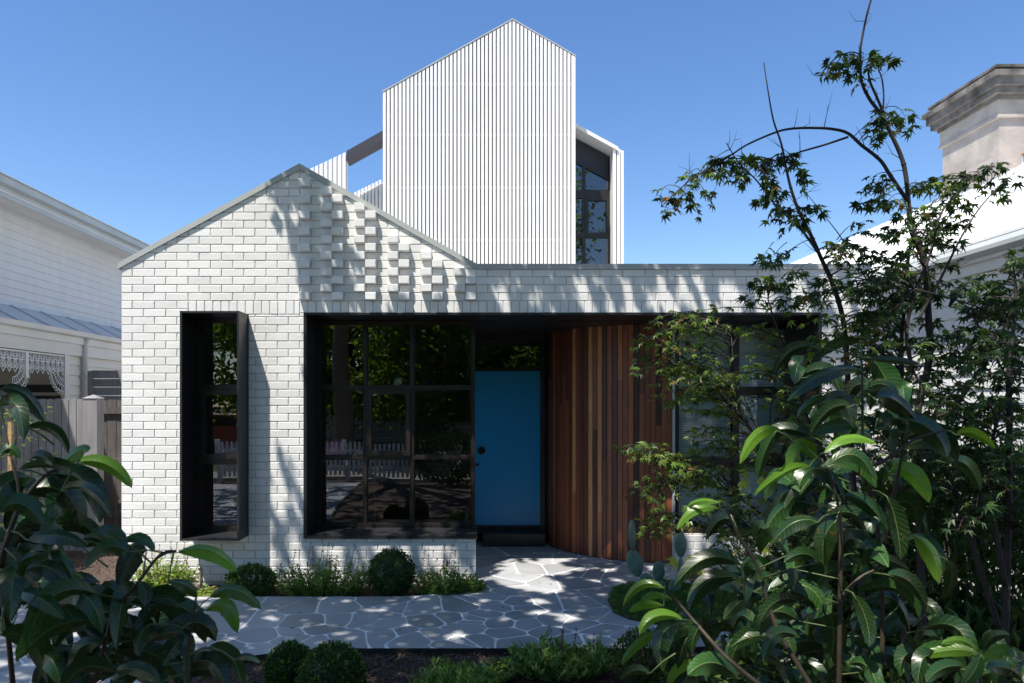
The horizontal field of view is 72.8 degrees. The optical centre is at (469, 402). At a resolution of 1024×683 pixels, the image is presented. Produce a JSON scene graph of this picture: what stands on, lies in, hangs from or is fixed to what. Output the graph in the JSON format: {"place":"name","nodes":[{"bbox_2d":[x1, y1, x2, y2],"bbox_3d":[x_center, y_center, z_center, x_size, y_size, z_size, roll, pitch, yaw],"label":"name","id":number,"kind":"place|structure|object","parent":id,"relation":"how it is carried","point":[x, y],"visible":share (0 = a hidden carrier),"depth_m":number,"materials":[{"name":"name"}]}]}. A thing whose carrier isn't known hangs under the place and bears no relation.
{"place":"outdoors","nodes":[
{"label":"outdoors","id":0,"kind":"place"},
{"bbox_2d":[64,534,568,557],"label":"ground","id":1,"kind":"structure","parent":0,"point":[76,553],"depth_m":9.14,"materials":[{"name":"brown"}]},
{"bbox_2d":[0,394,103,552],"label":"paling fence","id":2,"kind":"object","parent":1,"relation":"on","point":[79,422],"visible":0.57,"depth_m":8.80,"materials":[{"name":"grey paint"}]},
{"bbox_2d":[0,171,148,399],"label":"weatherboard house","id":3,"kind":"structure","parent":1,"relation":"on","point":[60,304],"depth_m":10.78,"materials":[{"name":"white paint"}]},
{"bbox_2d":[0,385,60,398],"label":"verandah window","id":4,"kind":"structure","parent":3,"relation":"in","point":[33,388],"depth_m":10.87,"materials":[{"name":"grey glass"}]},
{"bbox_2d":[87,370,121,399],"bbox_3d":[-4.744,0.709,10.440,1.968,2.383,0.080,0,0,0],"label":"slat screen","id":5,"kind":"object","parent":1,"relation":"on","point":[104,386],"visible":0.16,"depth_m":10.43,"materials":[{"name":"grey paint"}]},
{"bbox_2d":[169,596,720,677],"bbox_3d":[-0.500,1.958,3.107,11.200,0.124,7.370,0,0,0],"label":"path edging","id":6,"kind":"object","parent":1,"relation":"on","point":[428,651],"visible":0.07,"depth_m":5.34,"materials":[{"name":"black metal"}]},
{"bbox_2d":[118,18,871,585],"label":"house","id":7,"kind":"structure","parent":1,"relation":"on","point":[480,286],"depth_m":8.21,"materials":[{"name":"white brick"}]},
{"bbox_2d":[104,400,121,528],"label":"side gate","id":8,"kind":"structure","parent":7,"relation":"attached to","point":[113,429],"depth_m":9.43,"materials":[{"name":"grey wood"}]},
{"bbox_2d":[198,318,236,530],"bbox_3d":[-2.677,0.240,7.576,0.564,2.325,0.088,0,0,0],"label":"narrow window","id":9,"kind":"structure","parent":7,"relation":"in","point":[204,390],"depth_m":7.55,"materials":[{"name":"black metal"}]},
{"bbox_2d":[322,460,378,521],"bbox_3d":[-1.417,1.191,8.090,0.700,1.078,0.300,0,0,0],"label":"side table","id":10,"kind":"object","parent":7,"relation":"in","point":[376,490],"visible":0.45,"depth_m":8.04,"materials":[{"name":"brown metal"}]},
{"bbox_2d":[325,439,343,454],"bbox_3d":[-1.567,0.539,8.050,0.224,0.224,0.224,0,0,0],"label":"toy ball","id":11,"kind":"object","parent":10,"relation":"on","point":[334,447],"visible":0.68,"depth_m":7.97,"materials":[{"name":"purple plastic"}]},
{"bbox_2d":[316,321,474,526],"bbox_3d":[-0.837,0.242,7.916,1.806,2.344,0.088,0,0,0],"label":"window","id":12,"kind":"structure","parent":7,"relation":"in","point":[368,390],"depth_m":7.89,"materials":[{"name":"black metal"}]},
{"bbox_2d":[393,377,404,384],"bbox_3d":[-0.817,-0.224,8.070,0.150,0.150,0.150,34,3,-46],"label":"beach ball","id":13,"kind":"object","parent":7,"relation":"on","point":[399,381],"visible":0.57,"depth_m":8.01,"materials":[{"name":"multicoloured"}]},
{"bbox_2d":[468,326,470,521],"bbox_3d":[0.018,0.248,8.720,0.055,2.356,1.520,0,0,0],"label":"side window","id":14,"kind":"structure","parent":7,"relation":"in","point":[469,327],"depth_m":7.96,"materials":[{"name":"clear glass"}]},
{"bbox_2d":[475,371,539,524],"bbox_3d":[0.520,0.625,9.485,0.901,2.105,0.100,0,0,0],"label":"front door","id":15,"kind":"structure","parent":7,"relation":"in","point":[507,403],"depth_m":9.49,"materials":[{"name":"blue paint"}]},
{"bbox_2d":[575,160,609,263],"bbox_3d":[2.166,-3.280,12.305,0.746,2.124,0.090,0,0,0],"label":"upper window","id":16,"kind":"structure","parent":7,"relation":"in","point":[587,196],"depth_m":12.27,"materials":[{"name":"black metal"}]},
{"bbox_2d":[675,324,785,532],"bbox_3d":[3.260,0.305,8.225,1.680,2.470,0.070,0,0,0],"label":"bedroom window","id":17,"kind":"structure","parent":7,"relation":"in","point":[735,458],"depth_m":8.19,"materials":[{"name":"black metal"}]},
{"bbox_2d":[0,541,803,682],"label":"path","id":18,"kind":"structure","parent":0,"point":[572,596],"depth_m":6.21,"materials":[{"name":"stone"}]},
{"bbox_2d":[0,0,1023,263],"label":"sky","id":19,"kind":"structure","parent":0,"point":[144,118],"materials":[{"name":"blue"}]},
{"bbox_2d":[70,555,1023,682],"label":"garden bed","id":20,"kind":"object","parent":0,"point":[113,562],"visible":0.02,"depth_m":5.21,"materials":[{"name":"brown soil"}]},
{"bbox_2d":[0,406,55,548],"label":"sapling","id":21,"kind":"object","parent":20,"relation":"on","point":[10,434],"visible":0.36,"depth_m":7.59,"materials":[{"name":"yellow plant"}]},
{"bbox_2d":[0,383,261,682],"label":"laurel shrub","id":22,"kind":"object","parent":20,"relation":"on","point":[153,641],"visible":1,"depth_m":1.35,"materials":[{"name":"green plant"}]},
{"bbox_2d":[131,539,201,593],"bbox_3d":[-3.107,1.681,7.051,0.709,0.562,0.505,0,0,0],"label":"flowering perennial","id":23,"kind":"object","parent":20,"relation":"on","point":[154,578],"visible":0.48,"depth_m":7.00,"materials":[{"name":"green plant"}]},
{"bbox_2d":[197,564,202,586],"bbox_3d":[-2.833,1.829,7.289,0.061,0.262,0.109,0,0,21],"label":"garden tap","id":24,"kind":"object","parent":20,"relation":"on","point":[200,571],"visible":0.91,"depth_m":7.32,"materials":[{"name":"silver metal"}]},
{"bbox_2d":[186,584,218,596],"bbox_3d":[-2.601,1.896,6.909,0.334,0.132,0.352,0,0,38],"label":"ground cover plant","id":25,"kind":"object","parent":20,"relation":"on","point":[201,592],"visible":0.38,"depth_m":6.89,"materials":[{"name":"green plant"}]},
{"bbox_2d":[223,562,278,595],"bbox_3d":[-2.197,1.806,6.991,0.556,0.415,0.504,0,0,0],"label":"shrub","id":26,"kind":"object","parent":20,"relation":"on","point":[264,572],"visible":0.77,"depth_m":6.92,"materials":[{"name":"green plant"}]},
{"bbox_2d":[259,639,310,682],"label":"topiary ball","id":27,"kind":"object","parent":20,"relation":"on","point":[282,661],"visible":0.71,"depth_m":4.60,"materials":[{"name":"green plant"}]},
{"bbox_2d":[265,539,374,595],"bbox_3d":[-1.472,1.661,6.963,1.210,0.602,0.518,0,0,0],"label":"flowering perennial","id":28,"kind":"object","parent":20,"relation":"on","point":[329,584],"visible":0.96,"depth_m":6.92,"materials":[{"name":"green plant"}]},
{"bbox_2d":[294,638,367,682],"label":"topiary ball","id":29,"kind":"object","parent":20,"relation":"on","point":[332,661],"visible":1,"depth_m":4.36,"materials":[{"name":"green plant"}]},
{"bbox_2d":[366,546,416,595],"bbox_3d":[-0.783,1.730,7.027,0.514,0.540,0.546,0,0,0],"label":"topiary ball","id":30,"kind":"object","parent":20,"relation":"on","point":[392,571],"visible":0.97,"depth_m":6.88,"materials":[{"name":"green plant"}]},
{"bbox_2d":[410,530,478,595],"bbox_3d":[-0.277,1.624,6.975,0.642,0.675,0.519,0,0,-28],"label":"flowering perennial","id":31,"kind":"object","parent":20,"relation":"on","point":[436,585],"visible":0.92,"depth_m":6.92,"materials":[{"name":"green plant"}]},
{"bbox_2d":[409,655,506,682],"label":"perennial","id":32,"kind":"object","parent":20,"relation":"on","point":[453,673],"visible":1,"depth_m":4.63,"materials":[{"name":"green plant"}]},
{"bbox_2d":[453,573,487,593],"bbox_3d":[-0.006,1.836,7.014,0.402,0.253,0.367,0,0,0],"label":"ground cover plant","id":33,"kind":"object","parent":20,"relation":"on","point":[476,585],"visible":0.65,"depth_m":6.95,"materials":[{"name":"green plant"}]},
{"bbox_2d":[480,656,518,682],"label":"perennial","id":34,"kind":"object","parent":20,"relation":"on","point":[502,668],"visible":0.61,"depth_m":4.88,"materials":[{"name":"green plant"}]},
{"bbox_2d":[498,623,617,682],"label":"perennial","id":35,"kind":"object","parent":20,"relation":"on","point":[563,661],"visible":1,"depth_m":4.87,"materials":[{"name":"green plant"}]},
{"bbox_2d":[611,626,675,682],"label":"box shrub","id":36,"kind":"object","parent":20,"relation":"on","point":[651,677],"visible":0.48,"depth_m":4.71,"materials":[{"name":"green plant"}]},
{"bbox_2d":[663,646,772,682],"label":"understory shrub","id":37,"kind":"object","parent":20,"relation":"on","point":[711,678],"visible":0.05,"depth_m":3.95,"materials":[{"name":"green plant"}]},
{"bbox_2d":[713,529,843,608],"bbox_3d":[2.895,1.495,6.098,1.519,1.011,1.131,0,0,0],"label":"understory shrub","id":38,"kind":"object","parent":20,"relation":"on","point":[738,554],"visible":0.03,"depth_m":6.15,"materials":[{"name":"green plant"}]},
{"bbox_2d":[620,336,994,682],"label":"laurel shrub","id":39,"kind":"object","parent":20,"relation":"on","point":[829,650],"visible":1,"depth_m":1.58,"materials":[{"name":"green plant"}]},
{"bbox_2d":[611,0,1023,682],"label":"maple tree","id":40,"kind":"object","parent":20,"relation":"on","point":[903,298],"visible":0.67,"depth_m":2.96,"materials":[{"name":"green plant"}]},
{"bbox_2d":[711,534,953,682],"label":"understory shrub","id":41,"kind":"object","parent":20,"relation":"on","point":[748,657],"visible":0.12,"depth_m":3.28,"materials":[{"name":"green plant"}]},
{"bbox_2d":[742,587,1023,682],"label":"understory shrub","id":42,"kind":"object","parent":20,"relation":"on","point":[975,614],"visible":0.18,"depth_m":3.17,"materials":[{"name":"green plant"}]},
{"bbox_2d":[830,439,1023,682],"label":"understory shrub","id":43,"kind":"object","parent":20,"relation":"on","point":[985,556],"visible":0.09,"depth_m":3.40,"materials":[{"name":"green plant"}]},
{"bbox_2d":[884,626,1023,682],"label":"laurel shrub","id":44,"kind":"object","parent":20,"relation":"on","point":[997,659],"visible":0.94,"depth_m":1.48,"materials":[{"name":"green plant"}]},
{"bbox_2d":[904,246,1023,644],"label":"maple tree","id":45,"kind":"object","parent":20,"relation":"on","point":[989,513],"visible":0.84,"depth_m":2.69,"materials":[{"name":"green plant"}]},
{"bbox_2d":[906,495,1023,651],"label":"understory shrub","id":46,"kind":"object","parent":20,"relation":"on","point":[970,577],"visible":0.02,"depth_m":4.43,"materials":[{"name":"green plant"}]},
{"bbox_2d":[607,578,735,624],"bbox_3d":[1.955,1.862,6.553,1.293,0.116,1.470,0,0,21],"label":"ground cover","id":47,"kind":"object","parent":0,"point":[618,593],"visible":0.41,"depth_m":6.37,"materials":[{"name":"green plant"}]},
{"bbox_2d":[626,519,686,595],"bbox_3d":[1.850,1.538,6.838,0.600,0.755,0.196,0,0,10],"label":"prickly pear","id":48,"kind":"object","parent":47,"relation":"on","point":[634,561],"visible":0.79,"depth_m":6.85,"materials":[{"name":"green plant"}]},
{"bbox_2d":[790,64,1023,595],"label":"weatherboard house","id":49,"kind":"structure","parent":0,"point":[976,123],"depth_m":11.51,"materials":[{"name":"white paint"}]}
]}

